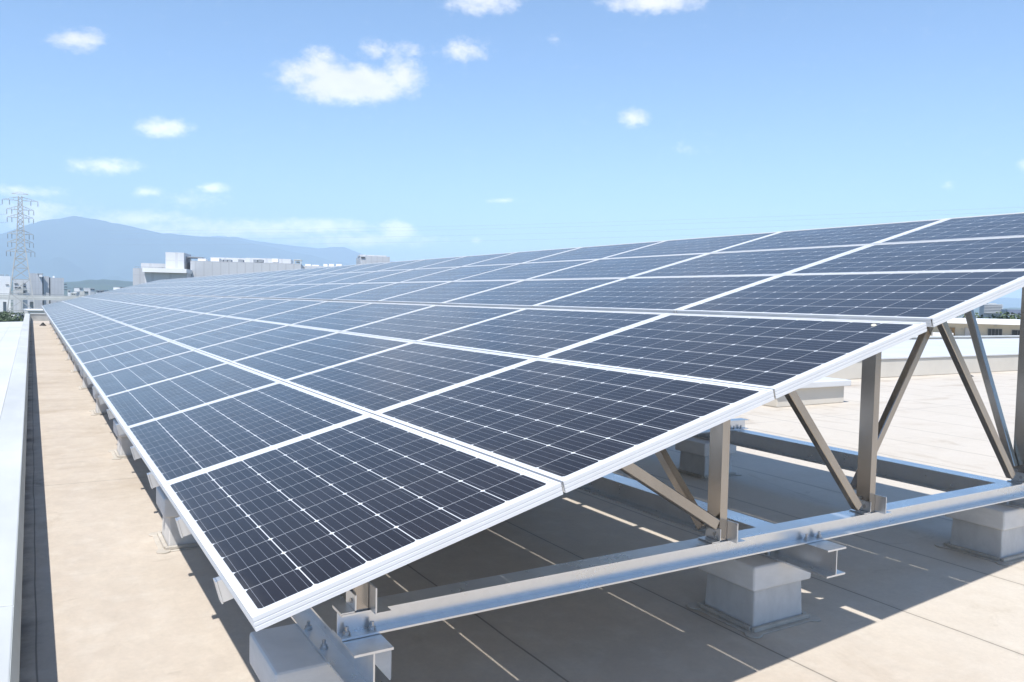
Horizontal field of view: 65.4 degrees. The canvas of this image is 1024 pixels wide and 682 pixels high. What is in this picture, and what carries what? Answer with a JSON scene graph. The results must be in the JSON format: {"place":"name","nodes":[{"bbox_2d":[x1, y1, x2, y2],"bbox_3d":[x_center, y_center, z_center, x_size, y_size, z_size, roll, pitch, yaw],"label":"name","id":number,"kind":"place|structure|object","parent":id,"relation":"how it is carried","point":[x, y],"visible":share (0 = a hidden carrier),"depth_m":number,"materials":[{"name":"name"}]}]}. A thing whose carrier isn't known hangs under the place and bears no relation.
{"place":"outdoors","nodes":[
{"label":"outdoors","id":0,"kind":"place"},
{"bbox_2d":[0,275,10,311],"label":"warehouse","id":1,"kind":"structure","parent":0,"point":[4,285],"depth_m":353.77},
{"bbox_2d":[13,280,29,314],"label":"factory building","id":2,"kind":"structure","parent":0,"point":[21,305],"depth_m":339.87,"materials":[{"name":"concrete"}]},
{"bbox_2d":[30,273,66,308],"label":"factory building","id":3,"kind":"structure","parent":0,"point":[41,283],"depth_m":397.58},
{"bbox_2d":[10,279,132,295],"bbox_3d":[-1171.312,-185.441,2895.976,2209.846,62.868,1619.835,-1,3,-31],"label":"hills","id":4,"kind":"structure","parent":0,"point":[104,284],"depth_m":2662.30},
{"bbox_2d":[0,216,350,281],"bbox_3d":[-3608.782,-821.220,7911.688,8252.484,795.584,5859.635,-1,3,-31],"label":"mountain","id":5,"kind":"structure","parent":0,"point":[72,248],"depth_m":7326.08,"materials":[{"name":"blue"}]},
{"bbox_2d":[133,252,303,284],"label":"factory building","id":6,"kind":"structure","parent":0,"point":[177,265],"depth_m":196.82,"materials":[{"name":"concrete"}]},
{"bbox_2d":[290,595,393,681],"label":"base beam","id":7,"kind":"structure","parent":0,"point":[352,660],"depth_m":3.08,"materials":[{"name":"metal"}]},
{"bbox_2d":[356,255,389,264],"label":"factory building","id":8,"kind":"structure","parent":0,"point":[365,259],"depth_m":255.40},
{"bbox_2d":[11,300,978,317],"bbox_3d":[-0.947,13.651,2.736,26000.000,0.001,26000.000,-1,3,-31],"label":"ground","id":9,"kind":"structure","parent":0,"point":[961,316],"depth_m":1010.22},
{"bbox_2d":[0,322,22,417],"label":"annex building","id":10,"kind":"structure","parent":9,"relation":"on","point":[10,332],"depth_m":18.25,"materials":[{"name":"white metal"}]},
{"bbox_2d":[0,312,24,321],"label":"tree","id":11,"kind":"object","parent":9,"relation":"on","point":[4,316],"visible":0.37,"depth_m":159.92,"materials":[{"name":"green plant"}]},
{"bbox_2d":[2,192,37,312],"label":"transmission tower","id":12,"kind":"structure","parent":9,"relation":"on","point":[16,239],"depth_m":253.46,"materials":[{"name":"metal"}]},
{"bbox_2d":[0,293,87,310],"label":"viaduct","id":13,"kind":"object","parent":9,"relation":"on","point":[30,297],"visible":0.02,"depth_m":283.44,"materials":[{"name":"concrete"}]},
{"bbox_2d":[931,318,1019,335],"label":"apartment block","id":14,"kind":"structure","parent":9,"relation":"on","point":[986,327],"depth_m":53.06,"materials":[{"name":"concrete"}]},
{"bbox_2d":[0,0,1023,297],"label":"sky","id":15,"kind":"structure","parent":0,"point":[312,120],"materials":[{"name":"blue"}]},
{"bbox_2d":[19,321,1023,681],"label":"rooftop floor","id":16,"kind":"structure","parent":0,"point":[109,595],"depth_m":5.00,"materials":[{"name":"concrete"}]},
{"bbox_2d":[0,313,29,681],"bbox_3d":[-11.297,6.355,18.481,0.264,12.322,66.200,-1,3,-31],"label":"parapet wall","id":17,"kind":"structure","parent":16,"relation":"on","point":[13,427],"depth_m":5.17,"materials":[{"name":"paint"}]},
{"bbox_2d":[89,392,108,415],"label":"concrete block","id":18,"kind":"structure","parent":16,"relation":"on","point":[100,409],"depth_m":11.61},
{"bbox_2d":[116,424,124,435],"bbox_3d":[-0.101,-0.214,6.815,6.098,0.074,0.044,-18,12,-29],"label":"rafter","id":19,"kind":"object","parent":16,"relation":"on","point":[120,431],"visible":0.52,"depth_m":5.33,"materials":[{"name":"metal"}]},
{"bbox_2d":[103,362,279,433],"bbox_3d":[-2.409,0.379,5.885,1.000,0.042,1.664,-18,12,-29],"label":"solar panel","id":20,"kind":"object","parent":19,"relation":"on","point":[138,405],"visible":0.88,"depth_m":5.76,"materials":[{"name":"blue glass"}]},
{"bbox_2d":[231,332,412,381],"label":"solar panel","id":21,"kind":"object","parent":19,"relation":"on","point":[300,359],"visible":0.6,"depth_m":6.27,"materials":[{"name":"blue glass"}]},
{"bbox_2d":[341,305,524,341],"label":"solar panel","id":22,"kind":"object","parent":19,"relation":"on","point":[416,325],"visible":0.68,"depth_m":6.77,"materials":[{"name":"blue glass"}]},
{"bbox_2d":[441,278,623,307],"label":"solar panel","id":23,"kind":"object","parent":19,"relation":"on","point":[525,294],"visible":0.74,"depth_m":7.27,"materials":[{"name":"blue glass"}]},
{"bbox_2d":[525,253,707,279],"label":"solar panel","id":24,"kind":"object","parent":19,"relation":"on","point":[626,267],"visible":0.66,"depth_m":7.78,"materials":[{"name":"blue glass"}]},
{"bbox_2d":[601,231,780,258],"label":"solar panel","id":25,"kind":"object","parent":19,"relation":"on","point":[692,245],"visible":0.71,"depth_m":8.29,"materials":[{"name":"blue glass"}]},
{"bbox_2d":[108,419,133,459],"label":"concrete block","id":26,"kind":"structure","parent":16,"relation":"on","point":[123,449],"depth_m":8.62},
{"bbox_2d":[148,486,200,553],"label":"concrete block","id":27,"kind":"structure","parent":16,"relation":"on","point":[167,538],"depth_m":5.59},
{"bbox_2d":[175,517,190,537],"bbox_3d":[1.226,-0.073,4.616,6.098,0.074,0.044,-18,12,-29],"label":"rafter","id":28,"kind":"object","parent":16,"relation":"on","point":[183,529],"visible":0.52,"depth_m":3.13,"materials":[{"name":"metal"}]},
{"bbox_2d":[213,576,232,603],"bbox_3d":[1.623,-0.031,3.960,6.098,0.074,0.044,-18,12,-29],"label":"rafter","id":29,"kind":"object","parent":16,"relation":"on","point":[225,594],"visible":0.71,"depth_m":2.47,"materials":[{"name":"metal"}]},
{"bbox_2d":[162,414,562,631],"bbox_3d":[-0.685,0.561,3.030,1.000,0.040,1.664,-18,12,-29],"label":"solar panel","id":30,"kind":"object","parent":29,"relation":"on","point":[281,532],"visible":1,"depth_m":2.71,"materials":[{"name":"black glass"}]},
{"bbox_2d":[373,358,774,492],"bbox_3d":[0.157,0.293,3.519,1.000,0.040,1.664,-18,12,-29],"label":"solar panel","id":31,"kind":"object","parent":29,"relation":"on","point":[570,426],"visible":0.87,"depth_m":3.24,"materials":[{"name":"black glass"}]},
{"bbox_2d":[538,313,926,398],"bbox_3d":[0.998,0.025,4.011,1.000,0.043,1.664,-18,12,-29],"label":"solar panel","id":32,"kind":"object","parent":29,"relation":"on","point":[780,356],"visible":0.91,"depth_m":3.77,"materials":[{"name":"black glass"}]},
{"bbox_2d":[675,269,1023,326],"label":"solar panel","id":33,"kind":"object","parent":29,"relation":"on","point":[936,297],"visible":0.91,"depth_m":4.30,"materials":[{"name":"blue glass"}]},
{"bbox_2d":[785,236,1023,273],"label":"solar panel","id":34,"kind":"object","parent":29,"relation":"on","point":[1001,253],"visible":0.81,"depth_m":5.07,"materials":[{"name":"blue glass"}]},
{"bbox_2d":[873,212,1023,243],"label":"solar panel","id":35,"kind":"object","parent":29,"relation":"on","point":[992,226],"visible":0.83,"depth_m":5.81,"materials":[{"name":"blue glass"}]},
{"bbox_2d":[249,623,391,681],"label":"concrete block","id":36,"kind":"structure","parent":16,"relation":"on","point":[288,653],"depth_m":3.18,"materials":[{"name":"concrete"}]},
{"bbox_2d":[675,436,741,479],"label":"concrete block","id":37,"kind":"structure","parent":16,"relation":"on","point":[694,457],"depth_m":8.32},
{"bbox_2d":[694,429,1023,508],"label":"base beam","id":38,"kind":"structure","parent":37,"relation":"on","point":[935,478],"depth_m":6.73,"materials":[{"name":"metal"}]},
{"bbox_2d":[687,554,820,638],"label":"concrete block","id":39,"kind":"structure","parent":16,"relation":"on","point":[756,596],"depth_m":4.47,"materials":[{"name":"concrete"}]},
{"bbox_2d":[763,377,850,406],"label":"roof plinth","id":40,"kind":"structure","parent":16,"relation":"on","point":[825,390],"depth_m":14.55,"materials":[{"name":"concrete"}]},
{"bbox_2d":[826,338,1018,379],"bbox_3d":[22.747,0.342,32.433,50.520,0.518,7.030,-1,3,-31],"label":"roof upstand","id":41,"kind":"object","parent":16,"relation":"on","point":[1001,355],"visible":0.07,"depth_m":22.60,"materials":[{"name":"white concrete"}]},
{"bbox_2d":[935,504,1023,565],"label":"concrete block","id":42,"kind":"structure","parent":16,"relation":"on","point":[994,533],"depth_m":5.77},
{"bbox_2d":[212,236,1020,307],"bbox_3d":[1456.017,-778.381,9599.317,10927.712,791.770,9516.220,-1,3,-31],"label":"mountain range","id":43,"kind":"structure","parent":0,"point":[344,255],"depth_m":9914.49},
{"bbox_2d":[909,335,1018,339],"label":"parapet wall","id":44,"kind":"structure","parent":0,"point":[982,337],"depth_m":35.48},
{"bbox_2d":[979,303,1002,318],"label":"apartment tower","id":45,"kind":"structure","parent":0,"point":[988,309],"depth_m":368.09,"materials":[{"name":"concrete"}]},
{"bbox_3d":[-0.112,1.238,7.148,0.571,0.369,0.547,-1,3,-31],"label":"concrete block","id":46,"kind":"object","parent":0,"visible":0},
{"bbox_2d":[578,473,845,578],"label":"base beam","id":47,"kind":"structure","parent":46,"relation":"on","point":[818,558],"depth_m":5.08,"materials":[{"name":"metal"}]},
{"bbox_2d":[332,287,1023,640],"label":"support frame","id":48,"kind":"object","parent":47,"relation":"on","point":[363,610],"visible":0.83,"depth_m":4.09,"materials":[{"name":"metal"}]},
{"bbox_2d":[699,418,748,433],"bbox_3d":[-0.046,0.076,7.096,5.320,1.654,0.920,-1,3,-31],"label":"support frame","id":49,"kind":"object","parent":47,"relation":"on","point":[737,423],"visible":0.1,"depth_m":8.13,"materials":[{"name":"metal"}]},
{"bbox_3d":[-5.490,-0.501,16.114,5.320,1.654,0.920,-1,3,-31],"label":"support frame","id":50,"kind":"object","parent":47,"relation":"on","visible":0},
{"bbox_2d":[259,274,318,284],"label":"solar panel","id":51,"kind":"object","parent":50,"relation":"on","point":[284,280],"visible":0.69,"depth_m":17.85,"materials":[{"name":"blue glass"}]},
{"bbox_2d":[276,273,341,284],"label":"solar panel","id":52,"kind":"object","parent":50,"relation":"on","point":[307,279],"visible":0.55,"depth_m":16.43,"materials":[{"name":"blue glass"}]},
{"bbox_3d":[-12.805,-0.596,23.268,0.048,0.100,47.460,-1,3,-31],"label":"purlin","id":53,"kind":"object","parent":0,"visible":0},
{"bbox_2d":[130,446,140,459],"bbox_3d":[0.364,-0.164,6.044,6.098,0.074,0.044,-18,12,-29],"label":"rafter","id":54,"kind":"object","parent":53,"relation":"on","point":[136,455],"visible":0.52,"depth_m":4.56,"materials":[{"name":"metal"}]},
{"bbox_2d":[628,244,870,277],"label":"solar panel","id":55,"kind":"object","parent":54,"relation":"on","point":[771,262],"visible":0.64,"depth_m":6.33,"materials":[{"name":"blue glass"}]},
{"bbox_2d":[147,311,674,488],"bbox_3d":[0.761,-0.122,5.387,6.098,0.074,0.044,-18,12,-29],"label":"rafter","id":56,"kind":"object","parent":53,"relation":"on","point":[154,482],"visible":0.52,"depth_m":3.90,"materials":[{"name":"metal"}]},
{"bbox_2d":[124,381,370,490],"bbox_3d":[-1.547,0.470,4.457,1.000,0.041,1.664,-18,12,-29],"label":"solar panel","id":57,"kind":"object","parent":56,"relation":"on","point":[179,445],"visible":0.88,"depth_m":4.29,"materials":[{"name":"blue glass"}]},
{"bbox_2d":[283,342,535,414],"bbox_3d":[-0.706,0.202,4.948,1.000,0.040,1.664,-18,12,-29],"label":"solar panel","id":58,"kind":"object","parent":56,"relation":"on","point":[382,380],"visible":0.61,"depth_m":4.80,"materials":[{"name":"blue glass"}]},
{"bbox_2d":[416,308,668,357],"bbox_3d":[0.136,-0.068,5.438,1.000,0.042,1.664,-18,12,-29],"label":"solar panel","id":59,"kind":"object","parent":56,"relation":"on","point":[533,332],"visible":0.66,"depth_m":5.30,"materials":[{"name":"blue glass"}]},
{"bbox_2d":[532,274,781,313],"bbox_3d":[1.010,-0.352,5.948,1.000,0.041,1.664,-18,12,-29],"label":"solar panel","id":60,"kind":"object","parent":56,"relation":"on","point":[655,294],"visible":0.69,"depth_m":5.81,"materials":[{"name":"blue glass"}]},
{"bbox_2d":[711,218,946,252],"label":"solar panel","id":61,"kind":"object","parent":56,"relation":"on","point":[845,235],"visible":0.64,"depth_m":6.83,"materials":[{"name":"blue glass"}]},
{"bbox_3d":[-1.359,-0.347,8.899,6.098,0.074,0.044,-18,12,-29],"label":"rafter","id":62,"kind":"object","parent":53,"relation":"on","visible":0},
{"bbox_2d":[90,350,227,399],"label":"solar panel","id":63,"kind":"object","parent":62,"relation":"on","point":[133,377],"visible":0.88,"depth_m":7.22,"materials":[{"name":"blue glass"}]},
{"bbox_2d":[196,325,338,362],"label":"solar panel","id":64,"kind":"object","parent":62,"relation":"on","point":[230,351],"visible":0.71,"depth_m":7.71,"materials":[{"name":"blue glass"}]},
{"bbox_2d":[290,302,433,331],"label":"solar panel","id":65,"kind":"object","parent":62,"relation":"on","point":[343,320],"visible":0.73,"depth_m":8.21,"materials":[{"name":"blue glass"}]},
{"bbox_2d":[378,280,521,304],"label":"solar panel","id":66,"kind":"object","parent":62,"relation":"on","point":[441,293],"visible":0.76,"depth_m":8.71,"materials":[{"name":"blue glass"}]},
{"bbox_2d":[454,259,597,280],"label":"solar panel","id":67,"kind":"object","parent":62,"relation":"on","point":[521,271],"visible":0.68,"depth_m":9.23,"materials":[{"name":"blue glass"}]},
{"bbox_2d":[524,240,665,262],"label":"solar panel","id":68,"kind":"object","parent":62,"relation":"on","point":[592,252],"visible":0.67,"depth_m":9.73,"materials":[{"name":"blue glass"}]},
{"bbox_3d":[-2.221,-0.438,10.326,6.098,0.074,0.044,-18,12,-29],"label":"rafter","id":69,"kind":"object","parent":53,"relation":"on","visible":0},
{"bbox_2d":[81,341,194,378],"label":"solar panel","id":70,"kind":"object","parent":69,"relation":"on","point":[127,359],"visible":0.82,"depth_m":8.67,"materials":[{"name":"blue glass"}]},
{"bbox_2d":[172,320,287,349],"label":"solar panel","id":71,"kind":"object","parent":69,"relation":"on","point":[220,335],"visible":0.71,"depth_m":9.16,"materials":[{"name":"blue glass"}]},
{"bbox_2d":[255,301,369,324],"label":"solar panel","id":72,"kind":"object","parent":69,"relation":"on","point":[307,312],"visible":0.65,"depth_m":9.67,"materials":[{"name":"blue glass"}]},
{"bbox_2d":[331,281,450,302],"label":"solar panel","id":73,"kind":"object","parent":69,"relation":"on","point":[375,295],"visible":0.75,"depth_m":10.16,"materials":[{"name":"blue glass"}]},
{"bbox_2d":[402,263,518,281],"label":"solar panel","id":74,"kind":"object","parent":69,"relation":"on","point":[457,273],"visible":0.65,"depth_m":10.69,"materials":[{"name":"blue glass"}]},
{"bbox_2d":[461,247,580,266],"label":"solar panel","id":75,"kind":"object","parent":69,"relation":"on","point":[519,257],"visible":0.66,"depth_m":11.16,"materials":[{"name":"blue glass"}]},
{"bbox_3d":[-2.687,-0.488,11.097,6.098,0.074,0.044,-18,12,-29],"label":"rafter","id":76,"kind":"object","parent":53,"relation":"on","visible":0},
{"bbox_2d":[74,334,169,366],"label":"solar panel","id":77,"kind":"object","parent":76,"relation":"on","point":[114,349],"visible":0.89,"depth_m":10.11,"materials":[{"name":"blue glass"}]},
{"bbox_2d":[154,316,250,340],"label":"solar panel","id":78,"kind":"object","parent":76,"relation":"on","point":[195,329],"visible":0.62,"depth_m":10.62,"materials":[{"name":"blue glass"}]},
{"bbox_2d":[228,300,325,319],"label":"solar panel","id":79,"kind":"object","parent":76,"relation":"on","point":[270,310],"visible":0.7,"depth_m":11.10,"materials":[{"name":"blue glass"}]},
{"bbox_2d":[296,282,397,300],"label":"solar panel","id":80,"kind":"object","parent":76,"relation":"on","point":[328,295],"visible":0.75,"depth_m":11.60,"materials":[{"name":"blue glass"}]},
{"bbox_2d":[360,267,456,282],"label":"solar panel","id":81,"kind":"object","parent":76,"relation":"on","point":[406,275],"visible":0.61,"depth_m":12.13,"materials":[{"name":"blue glass"}]},
{"bbox_2d":[416,252,515,268],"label":"solar panel","id":82,"kind":"object","parent":76,"relation":"on","point":[462,261],"visible":0.79,"depth_m":12.61,"materials":[{"name":"blue glass"}]},
{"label":"rafter","id":83,"kind":"object","parent":53,"relation":"on","visible":0},
{"bbox_2d":[69,329,151,355],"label":"solar panel","id":84,"kind":"object","parent":83,"relation":"on","point":[106,341],"visible":0.81,"depth_m":11.55,"materials":[{"name":"blue glass"}]},
{"bbox_2d":[140,313,224,334],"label":"solar panel","id":85,"kind":"object","parent":83,"relation":"on","point":[175,324],"visible":0.66,"depth_m":12.06,"materials":[{"name":"blue glass"}]},
{"bbox_2d":[206,299,288,315],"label":"solar panel","id":86,"kind":"object","parent":83,"relation":"on","point":[245,307],"visible":0.59,"depth_m":12.55,"materials":[{"name":"blue glass"}]},
{"bbox_2d":[268,283,355,299],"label":"solar panel","id":87,"kind":"object","parent":83,"relation":"on","point":[293,295],"visible":0.74,"depth_m":13.04,"materials":[{"name":"blue glass"}]},
{"bbox_2d":[325,269,411,283],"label":"solar panel","id":88,"kind":"object","parent":83,"relation":"on","point":[366,276],"visible":0.69,"depth_m":13.55,"materials":[{"name":"blue glass"}]},
{"bbox_2d":[379,256,464,270],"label":"solar panel","id":89,"kind":"object","parent":83,"relation":"on","point":[420,263],"visible":0.76,"depth_m":14.07,"materials":[{"name":"blue glass"}]},
{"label":"rafter","id":90,"kind":"object","parent":53,"relation":"on","visible":0},
{"bbox_2d":[65,325,137,348],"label":"solar panel","id":91,"kind":"object","parent":90,"relation":"on","point":[97,335],"visible":0.8,"depth_m":13.01,"materials":[{"name":"blue glass"}]},
{"bbox_2d":[129,311,203,328],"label":"solar panel","id":92,"kind":"object","parent":90,"relation":"on","point":[162,320],"visible":0.7,"depth_m":13.50,"materials":[{"name":"blue glass"}]},
{"bbox_2d":[189,298,263,312],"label":"solar panel","id":93,"kind":"object","parent":90,"relation":"on","point":[223,305],"visible":0.62,"depth_m":13.97,"materials":[{"name":"blue glass"}]},
{"bbox_2d":[246,284,320,298],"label":"solar panel","id":94,"kind":"object","parent":90,"relation":"on","point":[267,294],"visible":0.78,"depth_m":14.51,"materials":[{"name":"blue glass"}]},
{"bbox_2d":[301,271,373,283],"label":"solar panel","id":95,"kind":"object","parent":90,"relation":"on","point":[334,278],"visible":0.66,"depth_m":14.99,"materials":[{"name":"blue glass"}]},
{"bbox_2d":[347,259,423,272],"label":"solar panel","id":96,"kind":"object","parent":90,"relation":"on","point":[384,266],"visible":0.69,"depth_m":15.50,"materials":[{"name":"blue glass"}]},
{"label":"rafter","id":97,"kind":"object","parent":53,"relation":"on","visible":0},
{"bbox_2d":[62,322,126,342],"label":"solar panel","id":98,"kind":"object","parent":97,"relation":"on","point":[91,331],"visible":0.8,"depth_m":14.46,"materials":[{"name":"blue glass"}]},
{"bbox_2d":[120,309,184,324],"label":"solar panel","id":99,"kind":"object","parent":97,"relation":"on","point":[151,317],"visible":0.68,"depth_m":14.94,"materials":[{"name":"blue glass"}]},
{"bbox_2d":[176,297,239,310],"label":"solar panel","id":100,"kind":"object","parent":97,"relation":"on","point":[205,304],"visible":0.72,"depth_m":15.42,"materials":[{"name":"blue glass"}]},
{"bbox_2d":[227,284,295,297],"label":"solar panel","id":101,"kind":"object","parent":97,"relation":"on","point":[255,291],"visible":0.68,"depth_m":15.91,"materials":[{"name":"blue glass"}]},
{"bbox_2d":[323,262,388,273],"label":"solar panel","id":102,"kind":"object","parent":97,"relation":"on","point":[353,268],"visible":0.67,"depth_m":16.93,"materials":[{"name":"blue glass"}]},
{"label":"rafter","id":103,"kind":"object","parent":53,"relation":"on","visible":0},
{"bbox_2d":[59,319,116,335],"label":"solar panel","id":104,"kind":"object","parent":103,"relation":"on","point":[86,327],"visible":0.77,"depth_m":15.89,"materials":[{"name":"blue glass"}]},
{"bbox_2d":[112,308,171,321],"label":"solar panel","id":105,"kind":"object","parent":103,"relation":"on","point":[137,315],"visible":0.69,"depth_m":16.36,"materials":[{"name":"blue glass"}]},
{"bbox_2d":[162,296,221,308],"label":"solar panel","id":106,"kind":"object","parent":103,"relation":"on","point":[192,302],"visible":0.66,"depth_m":16.86,"materials":[{"name":"blue glass"}]},
{"bbox_2d":[211,285,271,296],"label":"solar panel","id":107,"kind":"object","parent":103,"relation":"on","point":[226,294],"visible":0.75,"depth_m":17.39,"materials":[{"name":"blue glass"}]},
{"bbox_2d":[302,264,360,274],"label":"solar panel","id":108,"kind":"object","parent":103,"relation":"on","point":[328,270],"visible":0.71,"depth_m":18.34,"materials":[{"name":"blue glass"}]},
{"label":"rafter","id":109,"kind":"object","parent":53,"relation":"on","visible":0},
{"bbox_2d":[57,317,110,331],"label":"solar panel","id":110,"kind":"object","parent":109,"relation":"on","point":[82,324],"visible":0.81,"depth_m":17.32,"materials":[{"name":"blue glass"}]},
{"bbox_2d":[107,306,160,318],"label":"solar panel","id":111,"kind":"object","parent":109,"relation":"on","point":[131,312],"visible":0.64,"depth_m":17.80,"materials":[{"name":"blue glass"}]},
{"bbox_2d":[154,296,208,307],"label":"solar panel","id":112,"kind":"object","parent":109,"relation":"on","point":[179,301],"visible":0.6,"depth_m":18.29,"materials":[{"name":"blue glass"}]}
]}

